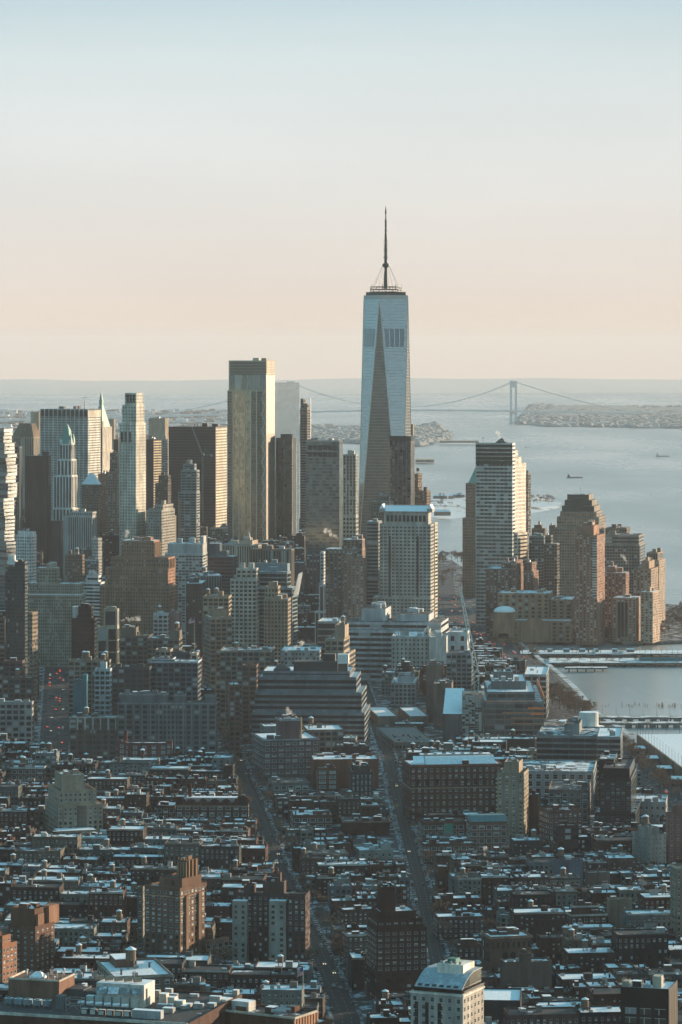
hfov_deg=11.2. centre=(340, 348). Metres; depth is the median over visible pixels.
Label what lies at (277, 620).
loft building
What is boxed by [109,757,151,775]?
tenement block
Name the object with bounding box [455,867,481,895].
tenement block
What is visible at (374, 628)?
college building
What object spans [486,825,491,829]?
window
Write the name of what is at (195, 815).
apartment house
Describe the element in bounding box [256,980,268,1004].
tenement block
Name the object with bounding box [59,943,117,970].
tenement block
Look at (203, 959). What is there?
apartment house
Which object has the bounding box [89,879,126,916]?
tenement block
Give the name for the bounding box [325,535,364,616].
apartment tower
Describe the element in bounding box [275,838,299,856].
bare tree
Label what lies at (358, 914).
apartment building
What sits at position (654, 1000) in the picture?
apartment tower
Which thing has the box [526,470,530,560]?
office tower
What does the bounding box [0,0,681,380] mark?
sky
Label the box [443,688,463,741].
hall
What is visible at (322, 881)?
apartment house
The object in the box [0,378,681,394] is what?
hills
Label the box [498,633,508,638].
hall window
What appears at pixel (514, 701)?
office building
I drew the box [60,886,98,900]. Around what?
tenement block
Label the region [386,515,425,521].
attic windows
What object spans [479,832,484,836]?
window
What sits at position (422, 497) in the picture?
office tower
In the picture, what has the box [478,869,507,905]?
tenement block
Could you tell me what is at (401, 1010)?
row house
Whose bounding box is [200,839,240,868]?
tenement block
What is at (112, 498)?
office tower
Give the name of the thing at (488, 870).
apartment house
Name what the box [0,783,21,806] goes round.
tenement block
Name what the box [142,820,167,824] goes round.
apartment house
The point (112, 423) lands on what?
apartment block
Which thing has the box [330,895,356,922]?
apartment house
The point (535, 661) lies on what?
pavement
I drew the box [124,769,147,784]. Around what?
tenement block
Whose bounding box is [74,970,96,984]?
tenement block
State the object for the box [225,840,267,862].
tenement block
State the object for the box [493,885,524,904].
tenement block
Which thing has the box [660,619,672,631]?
bare tree
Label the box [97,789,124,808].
tenement block
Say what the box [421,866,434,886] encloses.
bare tree
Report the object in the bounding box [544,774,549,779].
window
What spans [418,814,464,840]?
apartment building
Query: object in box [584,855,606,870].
apartment house
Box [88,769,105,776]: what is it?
tenement block
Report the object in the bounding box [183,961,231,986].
tenement block
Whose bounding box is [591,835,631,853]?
tenement block
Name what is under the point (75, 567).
apartment building
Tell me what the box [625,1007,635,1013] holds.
window
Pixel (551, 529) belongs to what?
apartment building
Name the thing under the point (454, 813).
tenement block
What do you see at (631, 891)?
tenement block
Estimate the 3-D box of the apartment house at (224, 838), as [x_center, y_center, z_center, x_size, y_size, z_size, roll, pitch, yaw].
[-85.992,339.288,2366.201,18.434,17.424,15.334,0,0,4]
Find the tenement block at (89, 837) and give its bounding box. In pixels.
[81,832,106,845]
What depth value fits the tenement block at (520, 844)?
2310.10 m
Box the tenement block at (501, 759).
[491,754,517,767]
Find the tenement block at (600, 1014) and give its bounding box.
[574,997,620,1023]
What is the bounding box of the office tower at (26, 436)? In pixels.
[12,423,39,507]
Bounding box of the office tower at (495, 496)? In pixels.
[476,438,514,625]
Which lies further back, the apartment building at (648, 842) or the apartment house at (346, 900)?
the apartment building at (648, 842)
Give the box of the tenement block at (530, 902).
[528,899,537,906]
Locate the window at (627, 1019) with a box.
[625,1017,635,1022]
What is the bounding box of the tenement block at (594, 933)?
[573,923,601,937]
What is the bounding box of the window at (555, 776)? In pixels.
[552,774,557,779]
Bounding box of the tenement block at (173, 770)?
[149,764,190,776]
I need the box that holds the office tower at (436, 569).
[432,522,437,617]
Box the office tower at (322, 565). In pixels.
[320,551,324,584]
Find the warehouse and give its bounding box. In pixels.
[484,987,521,1023]
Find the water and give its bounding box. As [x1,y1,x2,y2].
[0,394,681,742]
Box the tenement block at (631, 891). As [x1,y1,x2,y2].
[615,884,645,903]
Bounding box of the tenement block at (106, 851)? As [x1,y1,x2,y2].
[78,838,131,865]
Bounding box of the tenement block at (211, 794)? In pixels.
[207,793,225,795]
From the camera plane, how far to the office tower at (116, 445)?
5601.22 m
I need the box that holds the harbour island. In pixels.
[431,497,561,520]
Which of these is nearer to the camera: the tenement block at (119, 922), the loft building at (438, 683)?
the tenement block at (119, 922)
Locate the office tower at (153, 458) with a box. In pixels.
[146,436,161,509]
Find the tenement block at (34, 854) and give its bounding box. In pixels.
[14,846,64,863]
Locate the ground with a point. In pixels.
(436, 734)
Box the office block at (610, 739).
[597,727,622,793]
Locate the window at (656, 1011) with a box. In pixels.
[654,1009,665,1015]
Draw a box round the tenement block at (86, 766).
[73,759,97,773]
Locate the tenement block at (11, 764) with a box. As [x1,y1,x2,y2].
[10,755,34,778]
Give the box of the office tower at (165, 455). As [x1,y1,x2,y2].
[162,436,168,474]
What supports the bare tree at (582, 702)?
on the ground
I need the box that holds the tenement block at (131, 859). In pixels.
[111,847,163,865]
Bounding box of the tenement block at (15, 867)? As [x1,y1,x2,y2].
[0,853,23,874]
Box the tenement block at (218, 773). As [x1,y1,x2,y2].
[189,768,223,778]
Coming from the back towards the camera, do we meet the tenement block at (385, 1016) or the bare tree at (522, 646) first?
the bare tree at (522, 646)
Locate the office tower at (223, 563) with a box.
[208,543,236,593]
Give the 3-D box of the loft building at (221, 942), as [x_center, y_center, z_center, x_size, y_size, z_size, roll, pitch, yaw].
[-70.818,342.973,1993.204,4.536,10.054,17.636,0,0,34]
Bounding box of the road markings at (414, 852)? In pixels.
[367,691,439,961]
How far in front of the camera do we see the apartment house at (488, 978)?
1868.63 m
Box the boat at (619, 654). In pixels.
[606,649,632,657]
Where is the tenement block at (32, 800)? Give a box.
[20,794,41,806]
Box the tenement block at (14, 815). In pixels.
[0,805,29,827]
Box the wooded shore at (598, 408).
[520,404,681,427]
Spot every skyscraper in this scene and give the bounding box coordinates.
[100,536,176,634]
[358,207,410,557]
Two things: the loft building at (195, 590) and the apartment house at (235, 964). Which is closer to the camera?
the apartment house at (235, 964)
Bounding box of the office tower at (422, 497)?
[415,467,430,504]
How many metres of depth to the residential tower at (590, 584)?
4094.79 m
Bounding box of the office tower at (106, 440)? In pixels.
[98,391,113,472]
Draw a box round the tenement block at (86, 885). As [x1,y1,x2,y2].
[79,873,122,889]
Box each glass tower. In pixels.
[5,555,27,675]
[227,358,274,542]
[275,382,298,532]
[276,434,296,540]
[306,437,342,554]
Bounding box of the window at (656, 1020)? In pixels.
[654,1018,665,1023]
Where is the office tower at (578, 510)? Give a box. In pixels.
[554,487,606,605]
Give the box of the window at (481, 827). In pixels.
[479,825,484,829]
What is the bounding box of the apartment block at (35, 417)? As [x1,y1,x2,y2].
[31,411,39,431]
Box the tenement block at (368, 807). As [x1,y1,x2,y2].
[359,800,379,814]
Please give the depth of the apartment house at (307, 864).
2269.77 m
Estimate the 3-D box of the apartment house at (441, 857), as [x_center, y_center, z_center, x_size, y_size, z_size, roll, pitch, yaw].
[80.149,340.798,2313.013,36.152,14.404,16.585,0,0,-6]
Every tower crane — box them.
[191,426,212,520]
[459,590,489,690]
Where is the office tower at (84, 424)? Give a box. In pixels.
[40,397,100,520]
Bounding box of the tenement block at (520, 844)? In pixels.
[509,829,542,855]
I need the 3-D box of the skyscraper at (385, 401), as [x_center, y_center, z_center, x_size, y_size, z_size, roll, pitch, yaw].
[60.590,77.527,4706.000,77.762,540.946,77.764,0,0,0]
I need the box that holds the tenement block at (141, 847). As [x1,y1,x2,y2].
[131,842,163,853]
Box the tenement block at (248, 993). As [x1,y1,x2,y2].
[221,986,258,999]
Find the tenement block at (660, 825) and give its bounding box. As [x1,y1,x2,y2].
[637,816,665,832]
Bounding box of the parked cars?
[219,730,446,983]
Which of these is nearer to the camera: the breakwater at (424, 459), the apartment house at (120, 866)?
the apartment house at (120, 866)
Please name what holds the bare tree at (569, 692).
on the ground
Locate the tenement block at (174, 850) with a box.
[164,837,202,864]
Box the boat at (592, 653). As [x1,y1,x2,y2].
[582,649,603,657]
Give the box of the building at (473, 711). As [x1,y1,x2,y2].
[462,690,483,735]
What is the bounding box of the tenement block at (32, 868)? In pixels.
[22,860,49,873]
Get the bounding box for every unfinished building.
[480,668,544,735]
[524,665,548,719]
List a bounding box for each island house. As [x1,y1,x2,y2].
[433,495,446,498]
[434,510,450,515]
[450,493,464,497]
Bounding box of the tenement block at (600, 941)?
[591,936,610,945]
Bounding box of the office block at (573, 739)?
[536,716,599,759]
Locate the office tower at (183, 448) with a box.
[169,423,226,541]
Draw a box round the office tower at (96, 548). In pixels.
[92,536,101,574]
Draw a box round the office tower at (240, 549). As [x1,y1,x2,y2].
[222,531,267,567]
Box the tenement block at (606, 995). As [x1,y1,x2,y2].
[587,986,620,1005]
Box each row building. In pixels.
[73,674,87,714]
[95,653,111,714]
[268,776,308,797]
[349,761,371,795]
[553,820,578,851]
[553,847,582,885]
[566,900,607,922]
[585,869,609,885]
[607,896,631,926]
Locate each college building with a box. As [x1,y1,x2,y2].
[254,559,302,645]
[346,602,448,679]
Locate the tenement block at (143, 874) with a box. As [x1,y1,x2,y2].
[131,855,176,886]
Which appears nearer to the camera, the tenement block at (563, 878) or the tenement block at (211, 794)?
the tenement block at (563, 878)
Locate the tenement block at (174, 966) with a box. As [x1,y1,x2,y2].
[136,957,185,981]
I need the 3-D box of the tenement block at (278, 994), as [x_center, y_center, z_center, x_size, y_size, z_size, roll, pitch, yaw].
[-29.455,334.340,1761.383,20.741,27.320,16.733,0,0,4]
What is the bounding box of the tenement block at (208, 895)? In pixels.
[207,891,211,900]
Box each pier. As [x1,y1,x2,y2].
[520,650,681,657]
[549,649,681,666]
[565,667,606,671]
[598,709,681,720]
[600,714,681,727]
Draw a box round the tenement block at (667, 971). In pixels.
[644,964,675,979]
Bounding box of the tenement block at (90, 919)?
[69,915,102,922]
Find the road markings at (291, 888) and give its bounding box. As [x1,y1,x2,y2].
[218,717,351,1021]
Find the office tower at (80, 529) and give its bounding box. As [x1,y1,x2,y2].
[64,509,96,581]
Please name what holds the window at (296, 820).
in the apartment building at (318, 817)
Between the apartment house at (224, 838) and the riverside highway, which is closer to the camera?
the apartment house at (224, 838)
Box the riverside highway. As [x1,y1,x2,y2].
[438,566,681,806]
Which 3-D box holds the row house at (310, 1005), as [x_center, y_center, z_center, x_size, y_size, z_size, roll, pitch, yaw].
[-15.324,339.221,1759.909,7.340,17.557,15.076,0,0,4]
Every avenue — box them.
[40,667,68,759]
[202,671,359,1023]
[361,680,446,965]
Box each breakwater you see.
[415,458,433,461]
[439,440,478,442]
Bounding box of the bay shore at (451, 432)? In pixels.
[299,424,452,446]
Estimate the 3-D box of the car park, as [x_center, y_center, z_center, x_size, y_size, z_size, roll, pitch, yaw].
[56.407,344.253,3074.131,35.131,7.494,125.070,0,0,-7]
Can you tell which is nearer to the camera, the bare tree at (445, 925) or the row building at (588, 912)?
the bare tree at (445, 925)
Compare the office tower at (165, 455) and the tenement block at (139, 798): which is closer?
the tenement block at (139, 798)
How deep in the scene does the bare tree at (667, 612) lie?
4363.14 m
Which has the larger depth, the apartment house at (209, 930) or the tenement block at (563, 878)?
the tenement block at (563, 878)
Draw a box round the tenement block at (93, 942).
[73,936,100,945]
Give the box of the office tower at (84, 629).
[72,603,96,658]
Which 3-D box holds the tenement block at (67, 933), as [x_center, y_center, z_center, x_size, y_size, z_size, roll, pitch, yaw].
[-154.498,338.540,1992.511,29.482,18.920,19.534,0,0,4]
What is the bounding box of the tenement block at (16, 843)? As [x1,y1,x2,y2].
[1,839,31,846]
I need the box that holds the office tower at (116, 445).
[114,439,118,452]
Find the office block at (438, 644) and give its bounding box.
[429,630,447,663]
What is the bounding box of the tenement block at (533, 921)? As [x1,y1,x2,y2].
[509,905,565,942]
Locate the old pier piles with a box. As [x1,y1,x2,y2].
[594,702,681,707]
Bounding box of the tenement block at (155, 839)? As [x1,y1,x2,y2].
[143,835,192,844]
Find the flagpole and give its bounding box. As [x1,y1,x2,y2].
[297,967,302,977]
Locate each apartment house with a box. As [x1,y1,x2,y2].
[6,872,34,878]
[47,862,78,867]
[56,917,71,922]
[72,935,124,950]
[78,863,103,869]
[79,863,121,881]
[86,877,110,881]
[97,786,133,794]
[100,914,132,921]
[102,862,127,869]
[103,944,123,952]
[125,818,143,824]
[128,784,155,793]
[130,917,136,942]
[134,824,154,833]
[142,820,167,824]
[145,951,210,964]
[153,823,178,834]
[164,816,188,824]
[177,824,202,834]
[180,821,201,826]
[189,814,217,817]
[199,867,227,872]
[205,913,214,922]
[205,921,214,952]
[208,816,233,822]
[210,835,228,841]
[210,960,255,968]
[210,986,233,988]
[212,916,231,944]
[215,959,245,962]
[220,825,249,835]
[228,859,249,873]
[248,865,274,875]
[257,958,312,979]
[285,792,334,799]
[299,847,324,881]
[302,980,321,991]
[304,841,346,855]
[304,992,324,1017]
[315,866,336,901]
[316,859,368,876]
[323,854,349,860]
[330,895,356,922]
[355,893,376,905]
[372,998,403,1012]
[377,871,397,882]
[388,991,410,999]
[433,851,488,870]
[441,809,479,818]
[449,853,471,871]
[449,872,477,893]
[458,859,480,871]
[464,958,480,965]
[469,868,492,872]
[470,931,483,937]
[479,861,506,870]
[481,852,508,862]
[481,971,496,987]
[496,867,524,873]
[497,882,528,887]
[500,984,538,993]
[505,861,528,872]
[507,853,531,862]
[522,1001,534,1006]
[526,856,552,874]
[528,884,553,887]
[532,850,555,858]
[537,987,572,997]
[541,794,547,804]
[541,994,576,1000]
[552,883,581,903]
[553,850,584,856]
[556,970,617,986]
[563,907,607,922]
[566,921,615,930]
[580,883,611,903]
[581,850,605,857]
[584,825,611,833]
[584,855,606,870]
[587,887,618,904]
[594,832,615,835]
[594,881,623,888]
[604,844,627,853]
[612,829,632,835]
[613,966,647,979]
[616,923,666,930]
[623,907,669,927]
[629,879,655,887]
[632,870,669,880]
[644,887,669,891]
[654,880,669,887]
[668,938,678,943]
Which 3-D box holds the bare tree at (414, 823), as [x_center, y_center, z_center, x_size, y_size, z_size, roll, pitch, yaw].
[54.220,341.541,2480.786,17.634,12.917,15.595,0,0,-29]
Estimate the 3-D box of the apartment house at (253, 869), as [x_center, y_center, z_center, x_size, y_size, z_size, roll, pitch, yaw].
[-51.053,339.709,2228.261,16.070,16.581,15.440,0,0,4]
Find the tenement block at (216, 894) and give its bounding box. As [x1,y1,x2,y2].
[211,888,220,900]
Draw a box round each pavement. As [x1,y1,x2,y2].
[38,667,69,759]
[202,680,363,1023]
[367,680,449,957]
[438,566,671,808]
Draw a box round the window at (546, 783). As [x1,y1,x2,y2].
[544,781,549,786]
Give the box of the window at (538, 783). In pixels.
[536,781,540,786]
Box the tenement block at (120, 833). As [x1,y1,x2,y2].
[107,818,146,845]
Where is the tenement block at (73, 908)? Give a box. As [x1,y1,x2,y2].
[47,898,88,917]
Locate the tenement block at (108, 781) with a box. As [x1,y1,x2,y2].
[86,769,129,788]
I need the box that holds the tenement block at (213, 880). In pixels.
[198,871,222,890]
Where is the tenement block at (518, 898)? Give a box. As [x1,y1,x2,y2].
[509,889,552,907]
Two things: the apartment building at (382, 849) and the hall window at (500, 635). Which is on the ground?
the apartment building at (382, 849)
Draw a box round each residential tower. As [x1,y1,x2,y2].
[0,428,17,609]
[119,393,145,554]
[343,450,357,538]
[389,436,414,504]
[411,423,414,504]
[575,520,604,644]
[647,548,664,628]
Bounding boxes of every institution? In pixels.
[0,968,241,1023]
[221,996,317,1023]
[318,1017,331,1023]
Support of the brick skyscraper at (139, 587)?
on the ground
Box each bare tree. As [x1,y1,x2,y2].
[211,945,239,961]
[218,745,231,751]
[233,787,244,794]
[248,813,263,822]
[252,780,267,792]
[254,783,271,791]
[259,789,272,807]
[262,798,275,811]
[267,805,281,820]
[271,819,289,830]
[273,832,286,850]
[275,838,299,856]
[284,851,302,862]
[294,874,303,888]
[301,948,319,960]
[308,887,321,902]
[311,892,331,910]
[313,909,330,926]
[317,914,338,935]
[326,940,342,962]
[327,931,342,954]
[396,751,406,762]
[409,820,417,829]
[420,850,435,868]
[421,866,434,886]
[425,899,449,911]
[426,886,445,897]
[433,918,454,941]
[445,939,455,956]
[474,917,498,930]
[516,643,524,654]
[549,689,559,704]
[561,690,576,696]
[563,699,575,713]
[572,705,583,712]
[575,699,589,707]
[583,702,596,708]
[619,825,636,830]
[623,737,634,749]
[623,744,634,757]
[632,746,648,755]
[632,754,647,768]
[635,759,648,773]
[639,764,647,776]
[640,752,649,765]
[646,762,660,770]
[648,770,664,789]
[653,768,668,784]
[659,772,672,788]
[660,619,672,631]
[663,778,680,793]
[665,609,676,625]
[671,788,681,799]
[672,780,681,795]
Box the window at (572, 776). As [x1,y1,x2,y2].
[570,774,574,779]
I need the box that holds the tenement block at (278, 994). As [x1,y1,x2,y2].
[261,981,303,1008]
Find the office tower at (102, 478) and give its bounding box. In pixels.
[98,470,107,533]
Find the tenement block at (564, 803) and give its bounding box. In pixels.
[546,800,575,806]
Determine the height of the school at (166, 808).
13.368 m
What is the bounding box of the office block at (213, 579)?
[198,566,221,593]
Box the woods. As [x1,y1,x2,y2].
[299,403,681,445]
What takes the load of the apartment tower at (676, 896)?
on the ground
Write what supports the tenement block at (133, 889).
on the ground
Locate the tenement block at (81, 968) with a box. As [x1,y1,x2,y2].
[49,965,92,973]
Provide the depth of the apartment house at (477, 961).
1938.51 m
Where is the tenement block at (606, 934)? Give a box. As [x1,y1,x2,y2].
[598,928,614,938]
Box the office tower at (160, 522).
[146,500,174,555]
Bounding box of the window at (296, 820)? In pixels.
[294,818,299,822]
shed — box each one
[370,706,397,724]
[398,706,428,724]
[626,648,633,651]
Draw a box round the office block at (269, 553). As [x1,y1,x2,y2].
[250,544,293,585]
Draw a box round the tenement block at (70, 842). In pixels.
[32,832,80,854]
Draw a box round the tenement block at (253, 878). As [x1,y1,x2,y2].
[221,872,265,885]
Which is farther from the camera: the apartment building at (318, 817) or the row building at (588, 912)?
the apartment building at (318, 817)
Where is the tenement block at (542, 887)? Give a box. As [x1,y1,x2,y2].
[523,885,555,905]
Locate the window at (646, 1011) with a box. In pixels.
[640,1008,650,1014]
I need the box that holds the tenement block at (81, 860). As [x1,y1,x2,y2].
[61,853,101,865]
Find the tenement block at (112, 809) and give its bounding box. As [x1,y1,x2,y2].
[101,798,123,829]
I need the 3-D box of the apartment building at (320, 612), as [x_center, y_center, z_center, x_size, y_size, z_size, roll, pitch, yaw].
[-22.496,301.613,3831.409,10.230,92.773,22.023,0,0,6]
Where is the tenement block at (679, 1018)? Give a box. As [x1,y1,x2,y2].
[678,1013,681,1023]
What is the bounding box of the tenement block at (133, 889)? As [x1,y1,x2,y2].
[127,882,136,892]
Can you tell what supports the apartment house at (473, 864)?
on the ground
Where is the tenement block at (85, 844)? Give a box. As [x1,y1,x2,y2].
[81,842,95,845]
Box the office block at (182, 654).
[171,650,190,657]
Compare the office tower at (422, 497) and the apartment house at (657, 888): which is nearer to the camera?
the apartment house at (657, 888)
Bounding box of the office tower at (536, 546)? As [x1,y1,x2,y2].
[529,533,544,589]
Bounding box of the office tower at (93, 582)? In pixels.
[80,570,104,625]
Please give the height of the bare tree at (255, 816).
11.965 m
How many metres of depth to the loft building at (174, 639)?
3221.85 m
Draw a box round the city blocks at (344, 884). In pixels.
[0,508,681,1023]
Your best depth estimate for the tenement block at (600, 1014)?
1679.77 m
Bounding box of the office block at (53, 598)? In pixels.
[28,562,84,666]
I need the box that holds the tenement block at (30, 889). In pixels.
[11,879,63,900]
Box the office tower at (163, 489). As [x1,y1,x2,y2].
[155,472,170,504]
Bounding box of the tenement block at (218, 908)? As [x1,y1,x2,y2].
[205,901,230,916]
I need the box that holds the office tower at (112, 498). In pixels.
[106,451,118,533]
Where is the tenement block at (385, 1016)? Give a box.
[367,1009,398,1023]
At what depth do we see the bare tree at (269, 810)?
2564.14 m
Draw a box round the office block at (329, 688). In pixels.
[251,653,369,753]
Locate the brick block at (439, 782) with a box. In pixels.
[402,752,502,821]
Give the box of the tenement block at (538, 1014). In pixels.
[503,1004,579,1023]
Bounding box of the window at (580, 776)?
[578,774,582,779]
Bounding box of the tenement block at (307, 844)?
[302,839,325,849]
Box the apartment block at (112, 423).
[108,419,114,449]
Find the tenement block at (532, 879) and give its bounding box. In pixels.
[518,871,549,885]
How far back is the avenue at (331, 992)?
2039.15 m
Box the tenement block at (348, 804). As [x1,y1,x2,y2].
[335,790,360,823]
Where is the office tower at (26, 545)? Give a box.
[15,528,36,582]
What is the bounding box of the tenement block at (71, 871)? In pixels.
[36,859,82,875]
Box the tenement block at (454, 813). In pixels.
[426,809,464,820]
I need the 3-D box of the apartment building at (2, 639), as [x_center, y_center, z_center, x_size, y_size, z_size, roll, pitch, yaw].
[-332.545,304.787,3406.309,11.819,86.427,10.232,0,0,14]
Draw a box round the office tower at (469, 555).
[462,467,475,597]
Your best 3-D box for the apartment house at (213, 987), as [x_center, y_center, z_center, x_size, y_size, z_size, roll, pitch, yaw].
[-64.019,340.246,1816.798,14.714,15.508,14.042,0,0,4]
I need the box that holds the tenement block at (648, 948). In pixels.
[611,926,668,967]
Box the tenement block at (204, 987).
[199,982,222,992]
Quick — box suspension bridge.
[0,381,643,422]
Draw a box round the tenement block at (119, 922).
[99,909,129,946]
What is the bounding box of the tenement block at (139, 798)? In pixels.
[125,789,148,813]
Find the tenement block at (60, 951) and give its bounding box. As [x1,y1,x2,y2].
[55,936,104,966]
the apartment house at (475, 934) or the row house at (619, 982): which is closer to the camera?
the row house at (619, 982)
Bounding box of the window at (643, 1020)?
[640,1017,650,1023]
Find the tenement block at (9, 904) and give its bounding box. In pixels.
[4,898,49,918]
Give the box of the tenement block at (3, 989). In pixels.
[0,982,7,998]
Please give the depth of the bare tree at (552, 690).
3399.97 m
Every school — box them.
[118,731,172,758]
[156,801,175,816]
[172,783,249,818]
[492,588,574,642]
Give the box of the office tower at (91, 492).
[82,473,101,537]
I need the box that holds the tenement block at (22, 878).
[16,875,27,881]
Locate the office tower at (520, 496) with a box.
[515,450,525,532]
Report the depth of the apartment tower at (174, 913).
1975.09 m
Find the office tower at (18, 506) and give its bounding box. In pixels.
[14,443,21,540]
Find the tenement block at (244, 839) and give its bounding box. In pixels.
[228,834,257,843]
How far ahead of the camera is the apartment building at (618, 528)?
4705.60 m
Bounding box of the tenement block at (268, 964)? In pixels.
[254,954,310,968]
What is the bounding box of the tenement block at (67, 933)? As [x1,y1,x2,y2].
[55,923,98,945]
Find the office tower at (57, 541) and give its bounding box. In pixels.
[51,518,62,581]
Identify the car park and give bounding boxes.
[376,726,434,750]
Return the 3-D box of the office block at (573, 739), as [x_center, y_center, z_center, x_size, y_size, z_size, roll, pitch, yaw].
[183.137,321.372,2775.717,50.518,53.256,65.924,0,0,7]
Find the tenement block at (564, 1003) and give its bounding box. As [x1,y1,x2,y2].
[535,1000,591,1006]
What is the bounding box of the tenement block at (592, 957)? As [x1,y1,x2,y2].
[562,939,616,971]
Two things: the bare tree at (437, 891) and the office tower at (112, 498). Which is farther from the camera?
the office tower at (112, 498)
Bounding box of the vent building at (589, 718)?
[558,711,603,726]
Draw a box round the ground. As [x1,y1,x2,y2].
[34,558,681,1023]
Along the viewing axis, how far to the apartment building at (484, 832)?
2372.17 m
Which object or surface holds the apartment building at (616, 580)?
on the ground
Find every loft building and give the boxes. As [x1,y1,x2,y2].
[0,668,33,699]
[0,698,33,740]
[3,657,24,675]
[68,651,110,741]
[69,706,117,759]
[96,946,172,988]
[112,663,151,714]
[117,690,217,754]
[120,624,152,664]
[147,621,182,664]
[150,655,201,699]
[155,647,172,655]
[186,573,205,670]
[191,651,198,657]
[203,587,231,616]
[203,606,231,711]
[206,936,228,957]
[219,642,274,727]
[227,681,239,757]
[230,563,258,645]
[242,663,257,743]
[251,714,319,782]
[260,723,275,731]
[264,581,290,664]
[280,646,322,664]
[302,716,343,753]
[311,752,378,790]
[320,742,373,753]
[426,659,453,726]
[446,650,472,695]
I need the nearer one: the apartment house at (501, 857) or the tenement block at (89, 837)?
the apartment house at (501, 857)
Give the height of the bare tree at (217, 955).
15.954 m
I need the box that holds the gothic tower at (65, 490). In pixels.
[53,424,80,581]
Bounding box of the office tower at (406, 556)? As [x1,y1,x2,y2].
[373,503,433,616]
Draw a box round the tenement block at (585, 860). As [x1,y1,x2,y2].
[555,855,587,884]
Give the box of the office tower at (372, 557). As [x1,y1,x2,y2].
[366,518,381,605]
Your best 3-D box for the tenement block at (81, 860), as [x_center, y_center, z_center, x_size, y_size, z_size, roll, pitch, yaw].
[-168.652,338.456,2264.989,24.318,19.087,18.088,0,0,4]
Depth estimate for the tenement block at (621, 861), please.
2264.03 m
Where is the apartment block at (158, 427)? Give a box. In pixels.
[149,417,168,438]
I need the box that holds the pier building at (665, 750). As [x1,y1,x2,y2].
[631,718,681,785]
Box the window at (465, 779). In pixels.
[464,778,467,785]
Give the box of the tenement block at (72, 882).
[32,869,82,889]
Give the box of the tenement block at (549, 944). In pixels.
[537,925,567,963]
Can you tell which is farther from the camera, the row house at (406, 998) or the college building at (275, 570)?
the college building at (275, 570)
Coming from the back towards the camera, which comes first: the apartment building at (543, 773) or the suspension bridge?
the suspension bridge
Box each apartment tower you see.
[8,902,58,972]
[97,606,118,667]
[137,885,144,950]
[144,855,204,955]
[232,867,309,962]
[317,617,340,653]
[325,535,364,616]
[325,615,354,670]
[344,553,365,622]
[367,881,426,999]
[409,957,484,1023]
[496,758,528,846]
[529,790,540,835]
[621,974,677,1023]
[669,863,681,934]
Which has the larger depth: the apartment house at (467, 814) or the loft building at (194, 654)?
the loft building at (194, 654)
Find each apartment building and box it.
[0,617,4,674]
[0,931,16,982]
[10,756,46,780]
[28,611,37,722]
[45,769,102,833]
[65,547,84,582]
[153,605,168,635]
[165,535,206,644]
[169,610,180,630]
[290,808,331,830]
[315,580,325,644]
[338,905,371,923]
[340,813,390,834]
[342,930,366,964]
[353,840,392,859]
[391,672,418,705]
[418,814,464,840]
[420,838,474,863]
[432,892,481,914]
[433,909,484,938]
[448,626,469,649]
[454,938,480,959]
[466,813,506,850]
[480,926,532,971]
[486,556,522,636]
[500,948,551,987]
[523,560,538,589]
[523,759,596,810]
[532,521,545,534]
[540,804,581,843]
[548,779,590,823]
[549,523,556,542]
[595,751,640,823]
[605,524,629,534]
[605,530,644,595]
[605,562,628,637]
[613,594,640,641]
[632,814,665,863]
[633,557,657,595]
[641,587,659,642]
[666,805,681,863]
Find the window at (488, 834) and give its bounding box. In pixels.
[486,832,491,836]
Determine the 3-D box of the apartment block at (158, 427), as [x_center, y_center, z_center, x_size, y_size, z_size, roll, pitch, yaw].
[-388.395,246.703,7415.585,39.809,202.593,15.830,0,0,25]
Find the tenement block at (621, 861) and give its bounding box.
[602,852,635,869]
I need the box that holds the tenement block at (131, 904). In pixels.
[116,886,136,917]
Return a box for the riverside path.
[519,642,635,735]
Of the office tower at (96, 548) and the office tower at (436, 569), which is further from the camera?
the office tower at (96, 548)
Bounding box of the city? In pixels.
[0,409,226,438]
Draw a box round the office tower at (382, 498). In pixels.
[371,492,392,522]
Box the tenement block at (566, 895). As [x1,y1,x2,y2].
[552,886,577,905]
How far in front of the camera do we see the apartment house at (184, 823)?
2450.62 m
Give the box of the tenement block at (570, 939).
[562,928,592,946]
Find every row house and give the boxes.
[295,961,311,983]
[302,1001,318,1016]
[348,949,364,989]
[375,989,392,1012]
[392,1005,407,1015]
[402,995,410,1004]
[405,1002,410,1015]
[569,979,587,999]
[585,978,603,986]
[600,977,618,986]
[614,980,623,985]
[664,956,681,969]
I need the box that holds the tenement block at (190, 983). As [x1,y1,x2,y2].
[174,976,205,989]
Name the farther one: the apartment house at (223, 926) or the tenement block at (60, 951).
the apartment house at (223, 926)
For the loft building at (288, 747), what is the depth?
2796.72 m
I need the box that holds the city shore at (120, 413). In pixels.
[12,411,226,425]
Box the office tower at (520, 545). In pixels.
[513,532,526,570]
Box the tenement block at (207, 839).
[168,835,216,842]
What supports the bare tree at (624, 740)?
on the ground
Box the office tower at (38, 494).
[25,451,50,563]
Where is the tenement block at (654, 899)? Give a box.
[638,883,669,908]
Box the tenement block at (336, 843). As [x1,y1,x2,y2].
[324,838,349,858]
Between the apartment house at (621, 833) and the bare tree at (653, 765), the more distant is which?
the bare tree at (653, 765)
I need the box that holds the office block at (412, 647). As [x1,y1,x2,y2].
[392,625,430,669]
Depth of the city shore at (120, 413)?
18590.53 m
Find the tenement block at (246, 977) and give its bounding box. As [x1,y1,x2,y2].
[230,966,295,987]
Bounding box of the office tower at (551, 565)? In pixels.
[544,533,559,596]
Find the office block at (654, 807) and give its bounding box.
[637,794,667,821]
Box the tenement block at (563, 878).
[548,867,579,885]
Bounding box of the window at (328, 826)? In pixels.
[325,824,331,828]

